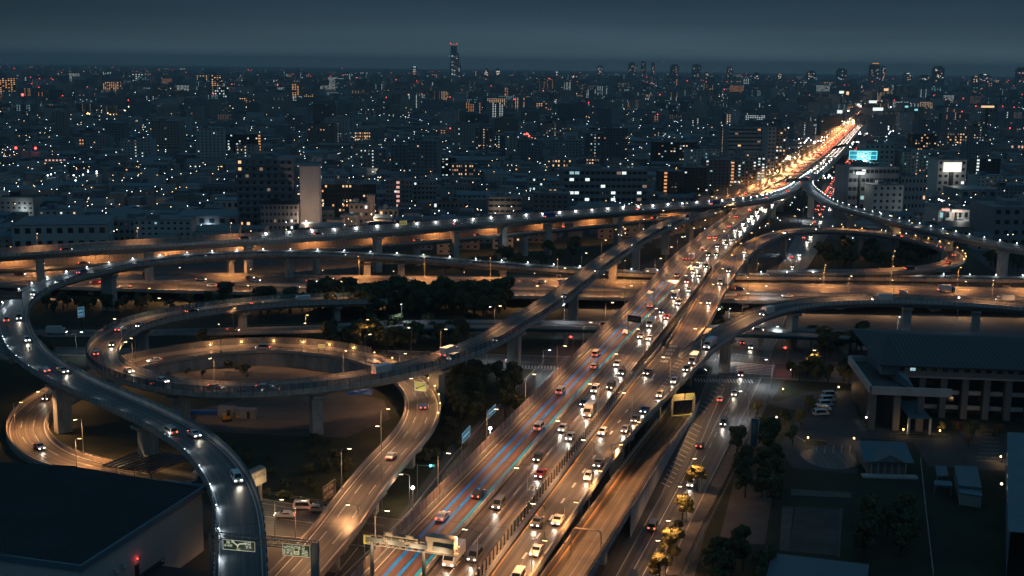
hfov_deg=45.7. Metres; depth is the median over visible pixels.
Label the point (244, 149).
apartment block
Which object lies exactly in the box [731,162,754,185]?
unlit windows
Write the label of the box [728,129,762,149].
unlit windows
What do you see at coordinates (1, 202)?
unlit windows
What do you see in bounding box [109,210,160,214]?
workshop
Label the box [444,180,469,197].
school
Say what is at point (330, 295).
tree
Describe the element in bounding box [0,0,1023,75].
sky
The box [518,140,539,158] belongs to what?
unlit windows
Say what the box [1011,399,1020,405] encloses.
window
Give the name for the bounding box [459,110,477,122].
apartment block
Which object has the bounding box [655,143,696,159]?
unlit windows
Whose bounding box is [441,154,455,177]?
apartment block
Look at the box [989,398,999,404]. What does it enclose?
window
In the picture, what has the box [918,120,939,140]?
unlit windows
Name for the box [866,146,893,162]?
unlit windows
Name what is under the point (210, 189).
workshop
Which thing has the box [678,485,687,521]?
lamp post
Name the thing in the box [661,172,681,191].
unlit windows
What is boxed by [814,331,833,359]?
tree
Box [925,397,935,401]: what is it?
window
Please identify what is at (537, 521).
car
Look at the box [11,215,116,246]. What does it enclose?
building
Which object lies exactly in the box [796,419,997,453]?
parking lines
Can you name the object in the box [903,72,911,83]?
tower
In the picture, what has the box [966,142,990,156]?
unlit windows
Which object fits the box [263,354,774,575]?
road markings
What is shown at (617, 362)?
car
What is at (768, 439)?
tree
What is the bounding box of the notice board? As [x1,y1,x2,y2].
[322,479,334,511]
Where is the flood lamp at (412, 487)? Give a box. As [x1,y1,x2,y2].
[411,486,414,509]
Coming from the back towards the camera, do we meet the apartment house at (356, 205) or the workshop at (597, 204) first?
the workshop at (597, 204)
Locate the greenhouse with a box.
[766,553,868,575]
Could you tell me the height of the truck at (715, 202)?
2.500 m
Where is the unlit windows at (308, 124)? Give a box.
[308,124,332,142]
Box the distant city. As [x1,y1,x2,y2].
[0,65,1023,245]
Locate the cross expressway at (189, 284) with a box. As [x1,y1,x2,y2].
[0,270,1023,311]
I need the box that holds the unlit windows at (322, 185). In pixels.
[322,185,374,215]
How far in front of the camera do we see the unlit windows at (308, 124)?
1458.07 m
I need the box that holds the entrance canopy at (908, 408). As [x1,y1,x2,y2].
[901,401,931,434]
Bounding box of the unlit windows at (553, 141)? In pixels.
[553,141,580,155]
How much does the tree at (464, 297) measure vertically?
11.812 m
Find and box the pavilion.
[851,441,917,479]
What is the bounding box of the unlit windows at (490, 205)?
[489,199,520,211]
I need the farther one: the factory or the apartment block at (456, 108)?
the apartment block at (456, 108)
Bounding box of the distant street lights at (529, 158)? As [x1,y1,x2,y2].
[9,93,1021,235]
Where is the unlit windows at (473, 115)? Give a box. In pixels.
[466,115,485,123]
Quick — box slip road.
[35,322,339,336]
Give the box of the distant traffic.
[812,105,861,210]
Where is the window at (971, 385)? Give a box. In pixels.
[969,383,979,388]
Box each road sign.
[77,306,84,329]
[461,426,469,451]
[487,404,495,423]
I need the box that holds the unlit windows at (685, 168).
[684,168,705,192]
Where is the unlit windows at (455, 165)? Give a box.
[455,165,476,174]
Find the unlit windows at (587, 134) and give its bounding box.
[587,134,602,165]
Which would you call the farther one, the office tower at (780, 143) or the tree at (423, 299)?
the office tower at (780, 143)
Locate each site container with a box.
[217,405,235,416]
[234,407,256,418]
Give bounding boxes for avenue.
[559,397,670,575]
[617,142,856,575]
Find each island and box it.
[801,447,859,468]
[804,440,828,445]
[890,433,949,438]
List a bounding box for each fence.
[441,371,536,481]
[682,395,770,575]
[920,457,933,575]
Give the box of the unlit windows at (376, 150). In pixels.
[361,150,384,166]
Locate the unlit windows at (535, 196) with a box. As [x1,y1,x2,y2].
[535,196,566,211]
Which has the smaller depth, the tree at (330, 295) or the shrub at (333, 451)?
the shrub at (333, 451)
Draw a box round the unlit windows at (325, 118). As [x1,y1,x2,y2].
[325,118,346,141]
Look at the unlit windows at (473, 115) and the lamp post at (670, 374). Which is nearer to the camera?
the lamp post at (670, 374)
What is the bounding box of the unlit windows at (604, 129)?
[604,129,626,160]
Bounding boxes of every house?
[0,212,16,222]
[0,228,11,231]
[0,231,12,247]
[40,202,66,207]
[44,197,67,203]
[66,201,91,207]
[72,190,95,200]
[157,233,179,250]
[159,210,181,213]
[190,202,213,208]
[191,232,207,235]
[204,204,224,208]
[241,225,248,232]
[247,225,268,232]
[322,206,334,221]
[349,198,368,224]
[368,221,395,224]
[373,214,395,221]
[379,204,397,216]
[394,217,413,234]
[399,209,421,216]
[412,233,432,249]
[421,216,438,221]
[432,196,467,214]
[437,243,449,254]
[456,212,475,216]
[459,229,479,249]
[480,228,490,242]
[483,214,502,216]
[492,237,512,248]
[570,206,587,209]
[598,228,612,238]
[622,225,639,237]
[639,222,658,230]
[671,224,684,229]
[845,221,873,229]
[887,226,907,240]
[889,211,913,221]
[904,231,925,236]
[913,222,929,225]
[926,235,941,242]
[929,225,952,230]
[968,232,992,250]
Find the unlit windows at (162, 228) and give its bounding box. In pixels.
[135,222,188,238]
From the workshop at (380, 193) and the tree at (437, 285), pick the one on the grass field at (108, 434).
the tree at (437, 285)
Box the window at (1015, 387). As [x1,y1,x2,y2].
[1012,385,1022,390]
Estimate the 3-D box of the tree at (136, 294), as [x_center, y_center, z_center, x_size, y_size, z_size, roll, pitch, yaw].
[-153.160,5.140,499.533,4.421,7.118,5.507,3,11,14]
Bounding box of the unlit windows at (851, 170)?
[848,169,898,207]
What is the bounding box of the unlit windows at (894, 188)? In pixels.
[873,187,901,208]
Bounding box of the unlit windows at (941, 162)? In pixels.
[938,161,964,194]
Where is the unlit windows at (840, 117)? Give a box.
[821,117,840,131]
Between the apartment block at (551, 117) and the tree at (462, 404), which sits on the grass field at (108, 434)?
the tree at (462, 404)
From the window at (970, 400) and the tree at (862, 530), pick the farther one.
the window at (970, 400)
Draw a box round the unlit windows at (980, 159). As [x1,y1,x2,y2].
[979,159,999,173]
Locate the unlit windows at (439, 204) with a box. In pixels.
[439,204,465,213]
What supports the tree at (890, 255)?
on the grass field at (971, 265)
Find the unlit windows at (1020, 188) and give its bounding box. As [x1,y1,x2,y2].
[998,188,1023,197]
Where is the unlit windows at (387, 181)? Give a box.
[387,181,411,205]
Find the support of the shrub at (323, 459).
on the grass field at (108, 434)
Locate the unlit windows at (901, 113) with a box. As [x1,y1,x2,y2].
[900,113,913,132]
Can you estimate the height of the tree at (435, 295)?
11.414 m
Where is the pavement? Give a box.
[663,384,766,575]
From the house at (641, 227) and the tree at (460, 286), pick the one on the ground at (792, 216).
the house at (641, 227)
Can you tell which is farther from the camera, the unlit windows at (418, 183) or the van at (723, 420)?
the unlit windows at (418, 183)
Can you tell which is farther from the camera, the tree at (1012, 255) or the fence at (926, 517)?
the tree at (1012, 255)
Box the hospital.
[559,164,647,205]
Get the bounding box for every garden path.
[780,507,793,550]
[791,489,850,497]
[836,509,842,556]
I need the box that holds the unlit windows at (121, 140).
[121,140,149,156]
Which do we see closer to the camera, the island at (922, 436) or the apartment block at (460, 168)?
the island at (922, 436)
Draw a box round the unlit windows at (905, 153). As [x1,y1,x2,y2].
[904,153,925,173]
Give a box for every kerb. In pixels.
[58,347,851,383]
[263,499,402,547]
[342,359,563,575]
[616,158,840,575]
[801,447,859,468]
[891,433,950,438]
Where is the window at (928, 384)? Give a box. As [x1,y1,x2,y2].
[926,381,936,387]
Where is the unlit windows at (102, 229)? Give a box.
[14,227,104,246]
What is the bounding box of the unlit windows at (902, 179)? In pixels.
[902,179,925,206]
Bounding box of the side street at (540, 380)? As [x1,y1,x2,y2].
[344,369,553,575]
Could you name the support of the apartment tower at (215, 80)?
on the ground at (792, 216)
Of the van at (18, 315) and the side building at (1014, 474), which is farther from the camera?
the van at (18, 315)
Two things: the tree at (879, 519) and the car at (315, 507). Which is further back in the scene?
the car at (315, 507)
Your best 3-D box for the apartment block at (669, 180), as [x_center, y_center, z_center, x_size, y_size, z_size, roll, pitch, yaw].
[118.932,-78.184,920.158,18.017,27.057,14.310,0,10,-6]
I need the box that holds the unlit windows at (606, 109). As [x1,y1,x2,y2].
[597,109,610,124]
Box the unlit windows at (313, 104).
[313,104,332,121]
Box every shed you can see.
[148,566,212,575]
[954,465,981,497]
[958,487,981,507]
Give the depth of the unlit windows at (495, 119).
1800.48 m
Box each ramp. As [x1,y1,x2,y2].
[0,170,820,297]
[0,250,1023,575]
[0,342,23,363]
[6,337,440,575]
[86,207,726,434]
[482,328,713,575]
[538,399,699,575]
[665,227,965,347]
[678,294,1023,372]
[801,182,1023,285]
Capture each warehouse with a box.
[0,462,205,575]
[175,209,240,224]
[214,197,236,208]
[943,186,997,205]
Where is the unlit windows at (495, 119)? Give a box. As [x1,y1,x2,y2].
[495,119,515,133]
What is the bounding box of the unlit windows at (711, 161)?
[706,161,728,193]
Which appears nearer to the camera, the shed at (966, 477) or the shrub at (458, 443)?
the shed at (966, 477)
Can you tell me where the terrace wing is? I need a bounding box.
[848,346,951,431]
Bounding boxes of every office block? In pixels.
[260,198,299,231]
[321,169,348,181]
[486,191,521,214]
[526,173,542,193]
[899,172,926,207]
[926,155,966,194]
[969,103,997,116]
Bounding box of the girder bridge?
[336,319,857,353]
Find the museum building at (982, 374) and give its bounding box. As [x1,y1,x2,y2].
[851,328,1023,420]
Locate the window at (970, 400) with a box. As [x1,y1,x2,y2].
[968,398,977,403]
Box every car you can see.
[23,335,30,341]
[33,442,44,449]
[38,366,49,372]
[56,366,68,373]
[93,350,98,355]
[109,340,115,346]
[115,326,124,331]
[122,367,133,373]
[147,357,161,362]
[156,376,168,381]
[185,308,197,312]
[187,429,201,437]
[207,383,221,385]
[226,327,239,331]
[275,510,295,518]
[309,504,325,511]
[367,358,378,363]
[385,452,396,459]
[420,403,425,409]
[435,511,450,521]
[471,489,485,498]
[529,544,542,556]
[530,516,543,527]
[532,452,542,461]
[534,468,546,477]
[551,514,563,525]
[558,423,566,431]
[565,431,574,440]
[579,398,587,405]
[583,470,593,480]
[590,363,597,368]
[593,458,603,467]
[598,426,607,435]
[613,360,620,366]
[618,368,625,374]
[621,424,629,432]
[622,329,629,334]
[630,414,639,422]
[637,333,644,338]
[639,405,649,412]
[643,368,651,374]
[646,335,652,340]
[656,390,663,397]
[670,376,677,383]
[682,365,690,371]
[686,478,695,486]
[695,441,703,447]
[717,395,722,401]
[726,292,736,295]
[731,390,737,395]
[753,327,763,331]
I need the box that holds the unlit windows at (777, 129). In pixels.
[775,129,785,168]
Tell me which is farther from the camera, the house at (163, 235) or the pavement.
the house at (163, 235)
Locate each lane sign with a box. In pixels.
[318,344,324,350]
[415,381,425,395]
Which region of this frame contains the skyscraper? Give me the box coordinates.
[450,43,460,77]
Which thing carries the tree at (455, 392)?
on the grass field at (108, 434)
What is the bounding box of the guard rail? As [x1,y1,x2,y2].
[262,490,327,504]
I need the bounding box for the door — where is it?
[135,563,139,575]
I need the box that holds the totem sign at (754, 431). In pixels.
[750,418,758,445]
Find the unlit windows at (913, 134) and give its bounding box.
[913,134,935,146]
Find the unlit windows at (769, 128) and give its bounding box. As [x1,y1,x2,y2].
[767,128,774,172]
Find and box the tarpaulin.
[346,388,372,394]
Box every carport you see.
[934,466,947,487]
[934,480,951,496]
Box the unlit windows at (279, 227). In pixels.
[261,206,296,228]
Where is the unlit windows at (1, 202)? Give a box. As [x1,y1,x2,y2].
[1,202,31,213]
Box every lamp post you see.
[73,418,83,452]
[75,437,81,466]
[274,498,283,540]
[294,499,306,542]
[341,447,351,488]
[345,503,358,551]
[374,509,389,548]
[375,425,382,511]
[399,473,410,508]
[404,377,412,411]
[407,327,411,358]
[437,452,450,485]
[462,527,478,570]
[485,408,498,438]
[514,466,528,504]
[524,373,535,400]
[530,502,544,556]
[531,538,547,571]
[556,419,567,452]
[562,500,578,543]
[581,438,592,484]
[588,469,602,508]
[622,391,632,432]
[655,539,666,575]
[662,356,670,392]
[666,519,677,563]
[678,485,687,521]
[693,457,701,493]
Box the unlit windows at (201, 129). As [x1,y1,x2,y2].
[197,129,222,160]
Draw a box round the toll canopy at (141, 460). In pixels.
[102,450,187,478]
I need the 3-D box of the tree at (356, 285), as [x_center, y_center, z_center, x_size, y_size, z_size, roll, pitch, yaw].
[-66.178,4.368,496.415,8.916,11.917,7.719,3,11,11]
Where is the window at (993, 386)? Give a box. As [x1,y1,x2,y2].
[991,384,1000,389]
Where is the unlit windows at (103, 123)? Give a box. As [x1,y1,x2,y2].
[103,123,122,139]
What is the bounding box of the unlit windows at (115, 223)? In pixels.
[114,222,133,239]
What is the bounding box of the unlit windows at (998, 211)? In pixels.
[995,210,1023,243]
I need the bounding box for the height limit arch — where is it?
[571,528,601,551]
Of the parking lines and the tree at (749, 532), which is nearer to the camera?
the tree at (749, 532)
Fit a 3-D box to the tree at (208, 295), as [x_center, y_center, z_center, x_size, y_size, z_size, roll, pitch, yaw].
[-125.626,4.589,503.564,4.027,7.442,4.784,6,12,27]
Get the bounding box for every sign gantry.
[0,291,22,306]
[208,531,319,575]
[366,532,459,575]
[399,220,406,233]
[628,315,640,333]
[768,174,782,178]
[786,178,807,185]
[832,143,846,149]
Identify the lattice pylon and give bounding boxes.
[15,92,36,157]
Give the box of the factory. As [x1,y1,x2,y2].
[114,212,180,239]
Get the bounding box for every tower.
[0,77,15,92]
[210,74,221,94]
[236,153,295,224]
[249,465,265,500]
[290,83,298,99]
[299,163,321,221]
[367,194,374,220]
[412,66,416,75]
[484,68,488,78]
[572,73,577,82]
[597,65,602,77]
[628,62,636,77]
[641,61,645,75]
[650,138,696,160]
[651,63,654,76]
[670,64,678,79]
[691,64,700,79]
[718,126,724,153]
[722,124,762,157]
[726,66,732,80]
[729,157,756,186]
[753,72,759,82]
[756,157,765,181]
[762,126,775,173]
[774,124,786,169]
[776,73,781,80]
[806,71,815,82]
[833,161,899,219]
[836,68,846,81]
[856,140,894,165]
[868,63,879,81]
[880,66,885,82]
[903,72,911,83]
[919,75,929,82]
[931,66,944,86]
[969,154,1000,173]
[971,75,978,83]
[978,73,989,86]
[1014,67,1023,86]
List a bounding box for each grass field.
[0,301,567,518]
[359,238,670,274]
[695,379,1023,575]
[806,239,995,274]
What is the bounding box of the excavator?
[221,410,238,421]
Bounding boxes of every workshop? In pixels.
[0,158,30,165]
[0,172,19,181]
[0,218,13,224]
[6,185,66,196]
[24,171,66,178]
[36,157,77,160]
[48,151,86,159]
[48,181,88,187]
[57,205,87,214]
[60,160,99,171]
[85,208,145,214]
[99,148,120,153]
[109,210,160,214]
[124,183,160,194]
[126,159,158,166]
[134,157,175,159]
[141,162,172,174]
[195,225,242,234]
[203,183,236,200]
[299,150,332,158]
[299,222,345,228]
[317,143,351,152]
[376,190,385,203]
[378,164,390,170]
[378,171,407,177]
[438,216,474,232]
[456,158,491,168]
[457,191,491,206]
[474,156,505,166]
[478,169,504,180]
[484,171,510,183]
[506,178,526,188]
[515,222,557,242]
[543,177,558,185]
[576,202,632,208]
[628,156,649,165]
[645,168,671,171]
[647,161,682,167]
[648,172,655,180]
[656,194,693,200]
[904,207,924,220]
[925,221,972,234]
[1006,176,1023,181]
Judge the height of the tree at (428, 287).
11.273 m
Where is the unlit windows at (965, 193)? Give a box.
[963,192,994,204]
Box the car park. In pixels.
[761,390,1006,472]
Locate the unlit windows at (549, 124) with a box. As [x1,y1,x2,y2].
[544,124,565,137]
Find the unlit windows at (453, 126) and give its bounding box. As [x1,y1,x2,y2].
[453,126,476,144]
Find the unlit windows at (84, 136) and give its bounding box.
[84,136,107,148]
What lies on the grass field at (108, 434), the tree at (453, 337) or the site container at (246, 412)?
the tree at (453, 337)
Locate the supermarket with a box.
[924,203,969,221]
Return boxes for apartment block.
[0,126,14,143]
[0,137,9,146]
[0,191,43,215]
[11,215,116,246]
[38,203,82,215]
[44,155,68,163]
[52,110,69,136]
[79,128,101,136]
[83,132,113,148]
[101,81,118,89]
[102,120,128,141]
[120,136,156,157]
[133,214,195,238]
[151,118,185,147]
[186,105,204,120]
[196,125,225,161]
[213,86,228,98]
[226,131,261,152]
[236,142,259,157]
[284,113,304,130]
[308,121,337,142]
[313,102,335,121]
[321,179,375,217]
[324,115,349,141]
[354,129,369,140]
[359,146,387,166]
[376,180,385,189]
[385,175,412,206]
[391,141,407,170]
[407,137,440,178]
[413,176,436,206]
[440,108,458,128]
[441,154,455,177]
[441,175,480,190]
[451,107,467,110]
[451,160,477,176]
[452,123,478,144]
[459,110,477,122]
[465,112,488,123]
[471,122,491,127]
[475,125,494,151]
[494,116,518,133]
[494,133,505,153]
[502,87,518,95]
[509,133,527,152]
[517,137,542,160]
[521,109,538,121]
[533,101,546,109]
[533,187,560,200]
[533,188,570,212]
[537,119,561,131]
[537,183,566,191]
[542,121,566,137]
[546,114,565,121]
[550,137,581,157]
[550,155,570,171]
[583,155,599,163]
[584,128,599,131]
[584,130,604,166]
[595,106,611,126]
[600,125,627,160]
[606,158,634,166]
[643,125,664,136]
[655,166,683,193]
[675,138,698,144]
[680,163,706,193]
[683,145,719,165]
[701,155,729,195]
[726,150,765,159]
[744,119,763,126]
[759,121,779,126]
[763,117,780,125]
[788,120,815,140]
[799,115,816,122]
[816,114,841,140]
[850,159,892,165]
[852,113,866,125]
[862,180,903,220]
[866,113,888,136]
[877,140,897,165]
[895,148,926,175]
[896,111,914,132]
[906,131,936,149]
[912,117,940,140]
[941,118,964,131]
[941,130,987,144]
[960,139,991,157]
[966,124,987,140]
[967,172,1006,186]
[968,119,984,125]
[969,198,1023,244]
[987,182,1023,197]
[999,118,1023,134]
[1010,167,1023,175]
[1016,153,1023,163]
[1017,194,1023,200]
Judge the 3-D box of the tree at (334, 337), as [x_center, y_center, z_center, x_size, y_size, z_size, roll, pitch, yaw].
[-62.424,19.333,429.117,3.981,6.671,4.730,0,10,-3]
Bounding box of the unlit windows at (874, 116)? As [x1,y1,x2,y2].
[871,116,887,130]
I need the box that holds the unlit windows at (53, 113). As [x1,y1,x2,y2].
[53,113,64,135]
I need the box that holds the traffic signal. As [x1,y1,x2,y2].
[417,464,434,497]
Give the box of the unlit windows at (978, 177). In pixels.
[978,177,1004,185]
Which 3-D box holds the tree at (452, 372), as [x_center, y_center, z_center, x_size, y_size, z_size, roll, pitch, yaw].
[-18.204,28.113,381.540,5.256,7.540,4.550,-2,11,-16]
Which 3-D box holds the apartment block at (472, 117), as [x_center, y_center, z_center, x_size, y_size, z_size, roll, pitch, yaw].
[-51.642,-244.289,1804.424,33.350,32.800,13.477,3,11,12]
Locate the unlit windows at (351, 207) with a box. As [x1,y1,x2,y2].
[350,206,366,222]
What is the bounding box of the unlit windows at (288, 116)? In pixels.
[285,116,302,129]
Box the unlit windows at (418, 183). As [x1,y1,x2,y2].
[414,183,435,206]
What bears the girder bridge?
on the ground at (792, 216)
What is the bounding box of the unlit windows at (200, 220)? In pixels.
[199,219,234,222]
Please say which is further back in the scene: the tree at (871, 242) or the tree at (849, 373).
the tree at (871, 242)
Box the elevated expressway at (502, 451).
[350,106,864,575]
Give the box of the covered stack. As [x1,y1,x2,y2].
[191,410,217,414]
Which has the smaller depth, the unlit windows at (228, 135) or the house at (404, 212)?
the house at (404, 212)
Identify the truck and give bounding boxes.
[45,326,66,334]
[292,294,310,300]
[371,362,395,373]
[440,344,458,356]
[442,538,465,567]
[543,212,555,216]
[558,279,566,284]
[562,222,574,226]
[583,399,596,416]
[641,268,656,272]
[646,291,653,300]
[646,316,655,327]
[647,298,655,307]
[671,289,678,298]
[688,253,694,259]
[688,351,699,364]
[703,336,716,348]
[710,200,720,203]
[717,276,723,284]
[759,305,774,315]
[871,293,892,299]
[938,284,955,291]
[996,294,1014,300]
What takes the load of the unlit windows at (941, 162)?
in the office block at (937, 178)
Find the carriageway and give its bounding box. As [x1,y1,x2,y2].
[0,172,789,291]
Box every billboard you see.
[856,171,864,207]
[873,107,882,111]
[942,208,949,220]
[943,162,961,185]
[951,209,962,219]
[981,105,994,125]
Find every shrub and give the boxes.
[223,360,233,366]
[225,440,235,446]
[238,363,250,371]
[263,488,270,494]
[266,467,277,474]
[275,489,291,497]
[290,490,296,496]
[298,477,308,484]
[301,463,315,473]
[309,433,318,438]
[317,457,329,464]
[319,460,333,470]
[326,448,340,456]
[329,478,338,486]
[332,458,340,465]
[339,460,353,469]
[341,447,348,451]
[342,475,350,484]
[344,456,351,461]
[416,452,431,461]
[421,447,428,453]
[427,447,440,457]
[441,404,449,409]
[453,434,466,441]
[455,440,463,446]
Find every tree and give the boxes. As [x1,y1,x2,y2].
[38,335,47,343]
[41,293,50,309]
[45,341,55,351]
[49,300,57,314]
[56,291,71,309]
[73,296,81,306]
[78,296,91,315]
[89,296,96,308]
[99,293,113,314]
[113,300,123,312]
[120,294,128,307]
[133,292,140,308]
[134,296,147,312]
[144,294,153,303]
[165,298,174,306]
[186,295,193,303]
[196,328,208,340]
[203,290,212,301]
[216,281,234,299]
[251,287,265,313]
[255,285,276,314]
[282,288,298,312]
[305,281,320,309]
[313,287,323,317]
[318,276,331,283]
[320,319,335,335]
[321,324,337,340]
[322,279,338,314]
[324,292,336,318]
[330,334,340,341]
[334,277,350,313]
[340,326,348,342]
[341,328,353,342]
[346,276,361,309]
[348,293,363,317]
[348,318,366,339]
[349,284,358,312]
[351,285,360,313]
[351,331,362,344]
[355,288,363,315]
[360,282,374,312]
[361,288,379,312]
[363,324,377,346]
[364,295,385,312]
[365,312,376,323]
[366,321,376,344]
[369,317,384,326]
[373,284,390,314]
[373,322,386,345]
[373,332,382,350]
[374,280,387,307]
[381,332,393,352]
[382,291,393,315]
[385,282,394,311]
[386,326,402,349]
[387,314,402,325]
[388,274,407,307]
[393,280,408,312]
[400,329,419,349]
[402,283,420,313]
[402,293,416,317]
[405,264,412,272]
[407,279,426,311]
[409,321,426,344]
[411,289,432,319]
[422,312,434,337]
[423,284,431,309]
[426,320,434,340]
[428,279,447,302]
[428,289,443,315]
[433,323,445,341]
[436,277,455,307]
[444,290,457,314]
[444,320,453,340]
[445,286,454,310]
[445,367,458,381]
[447,361,467,372]
[447,377,465,400]
[448,331,460,344]
[448,388,460,412]
[450,279,468,313]
[452,290,473,316]
[452,316,469,342]
[452,393,468,420]
[455,373,466,387]
[455,393,473,413]
[459,367,467,376]
[465,279,482,313]
[465,375,485,396]
[466,364,483,380]
[467,360,482,364]
[469,401,484,422]
[470,293,480,316]
[471,391,486,415]
[474,295,497,319]
[475,285,491,316]
[480,363,492,384]
[482,280,491,285]
[490,277,510,311]
[491,293,505,317]
[492,287,505,313]
[492,360,504,380]
[494,374,513,392]
[496,245,504,260]
[499,388,511,405]
[502,276,515,309]
[503,246,514,261]
[504,360,523,373]
[507,368,522,391]
[509,252,525,262]
[510,394,528,409]
[534,251,547,263]
[541,239,554,255]
[556,248,565,262]
[566,240,577,260]
[570,236,580,247]
[647,552,673,575]
[659,527,684,558]
[669,519,683,528]
[674,494,693,519]
[684,464,708,491]
[701,535,729,555]
[701,547,732,575]
[711,314,724,324]
[712,318,720,324]
[714,309,725,320]
[722,548,737,571]
[725,537,733,550]
[729,425,746,452]
[730,526,746,539]
[731,456,751,476]
[731,536,752,570]
[734,444,755,465]
[734,472,755,497]
[736,524,751,537]
[750,551,771,571]
[751,400,762,414]
[753,566,766,575]
[754,477,765,498]
[755,446,773,467]
[755,467,771,490]
[756,416,764,422]
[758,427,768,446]
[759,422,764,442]
[762,430,774,446]
[762,476,783,507]
[762,546,776,565]
[763,417,780,435]
[766,454,787,475]
[770,442,785,457]
[772,423,781,438]
[778,409,791,424]
[785,359,796,377]
[785,424,798,444]
[792,363,806,382]
[795,408,807,426]
[798,357,813,377]
[804,395,815,412]
[806,353,826,378]
[807,325,818,346]
[810,366,822,380]
[814,327,832,351]
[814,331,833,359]
[815,244,822,257]
[822,253,828,260]
[822,364,834,383]
[823,331,839,357]
[824,242,834,252]
[834,249,842,264]
[835,331,849,354]
[836,356,851,369]
[837,363,848,382]
[839,239,848,248]
[842,244,859,267]
[842,368,852,385]
[844,238,855,245]
[845,329,851,351]
[850,326,863,355]
[851,519,877,559]
[855,321,870,347]
[857,493,879,517]
[857,518,877,553]
[863,238,876,248]
[863,250,875,266]
[868,512,886,540]
[873,251,888,267]
[878,503,901,536]
[885,253,893,267]
[889,522,914,555]
[891,501,903,517]
[898,492,917,507]
[898,509,909,523]
[899,510,921,549]
[901,505,919,515]
[937,420,945,432]
[956,421,962,433]
[965,437,972,445]
[968,420,978,433]
[968,425,974,433]
[982,249,995,265]
[992,431,999,440]
[994,423,1004,434]
[1009,253,1020,268]
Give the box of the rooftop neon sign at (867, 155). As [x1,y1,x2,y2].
[849,151,876,163]
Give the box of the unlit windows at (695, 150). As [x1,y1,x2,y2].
[691,150,717,164]
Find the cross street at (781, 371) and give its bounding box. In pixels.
[54,347,852,382]
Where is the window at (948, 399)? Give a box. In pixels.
[946,397,956,402]
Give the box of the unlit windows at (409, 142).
[409,142,435,177]
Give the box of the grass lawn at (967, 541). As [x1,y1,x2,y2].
[928,498,1016,575]
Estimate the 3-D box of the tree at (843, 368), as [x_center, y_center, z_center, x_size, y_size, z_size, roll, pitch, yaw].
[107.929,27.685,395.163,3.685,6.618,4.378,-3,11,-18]
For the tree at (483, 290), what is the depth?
490.12 m
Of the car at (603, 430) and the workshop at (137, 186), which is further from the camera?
the workshop at (137, 186)
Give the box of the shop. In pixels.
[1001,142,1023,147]
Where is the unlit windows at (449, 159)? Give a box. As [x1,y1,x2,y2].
[442,159,454,175]
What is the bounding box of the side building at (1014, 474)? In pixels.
[1001,432,1023,574]
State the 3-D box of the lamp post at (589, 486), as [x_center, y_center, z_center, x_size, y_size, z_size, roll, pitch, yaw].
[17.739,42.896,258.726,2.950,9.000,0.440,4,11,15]
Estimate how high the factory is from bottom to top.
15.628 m
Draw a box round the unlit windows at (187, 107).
[187,107,200,119]
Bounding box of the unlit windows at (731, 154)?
[731,154,763,158]
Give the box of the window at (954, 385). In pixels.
[947,382,957,388]
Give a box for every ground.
[0,64,1023,575]
[170,366,328,380]
[195,391,389,437]
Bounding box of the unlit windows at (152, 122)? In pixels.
[152,122,178,146]
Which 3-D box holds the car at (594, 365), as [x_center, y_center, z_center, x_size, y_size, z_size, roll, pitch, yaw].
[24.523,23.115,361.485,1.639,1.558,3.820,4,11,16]
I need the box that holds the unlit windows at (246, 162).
[238,161,291,224]
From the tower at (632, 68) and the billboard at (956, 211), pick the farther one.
the tower at (632, 68)
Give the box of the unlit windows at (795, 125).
[794,125,814,140]
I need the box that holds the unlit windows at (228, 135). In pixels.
[226,135,256,152]
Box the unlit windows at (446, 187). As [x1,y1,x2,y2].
[446,187,468,196]
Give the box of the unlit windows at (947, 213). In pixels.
[946,212,967,217]
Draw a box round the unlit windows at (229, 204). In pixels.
[216,203,236,206]
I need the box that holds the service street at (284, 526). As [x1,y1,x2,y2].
[262,500,401,546]
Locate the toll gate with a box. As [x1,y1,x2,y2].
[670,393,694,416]
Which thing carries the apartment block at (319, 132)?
on the ground at (792, 216)
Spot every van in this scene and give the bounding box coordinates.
[3,315,8,321]
[16,312,21,319]
[42,391,51,400]
[76,268,87,273]
[163,424,177,435]
[231,468,242,482]
[239,236,249,238]
[255,343,269,349]
[293,500,313,509]
[467,544,483,561]
[491,494,505,509]
[511,565,525,575]
[533,420,544,430]
[555,385,565,394]
[590,383,599,392]
[592,349,599,356]
[606,379,615,389]
[628,569,638,575]
[647,518,658,530]
[675,298,681,304]
[720,416,727,425]
[812,408,829,415]
[814,403,831,410]
[817,399,833,406]
[819,394,835,401]
[821,390,837,396]
[905,266,915,269]
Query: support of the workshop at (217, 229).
on the ground at (792, 216)
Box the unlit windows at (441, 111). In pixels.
[440,111,456,128]
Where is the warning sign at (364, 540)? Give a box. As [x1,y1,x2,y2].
[363,534,370,558]
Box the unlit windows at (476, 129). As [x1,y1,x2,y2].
[476,129,490,148]
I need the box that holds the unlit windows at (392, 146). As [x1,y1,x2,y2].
[392,146,407,170]
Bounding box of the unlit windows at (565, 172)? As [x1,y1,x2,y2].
[564,171,646,205]
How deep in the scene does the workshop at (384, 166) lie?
1105.04 m

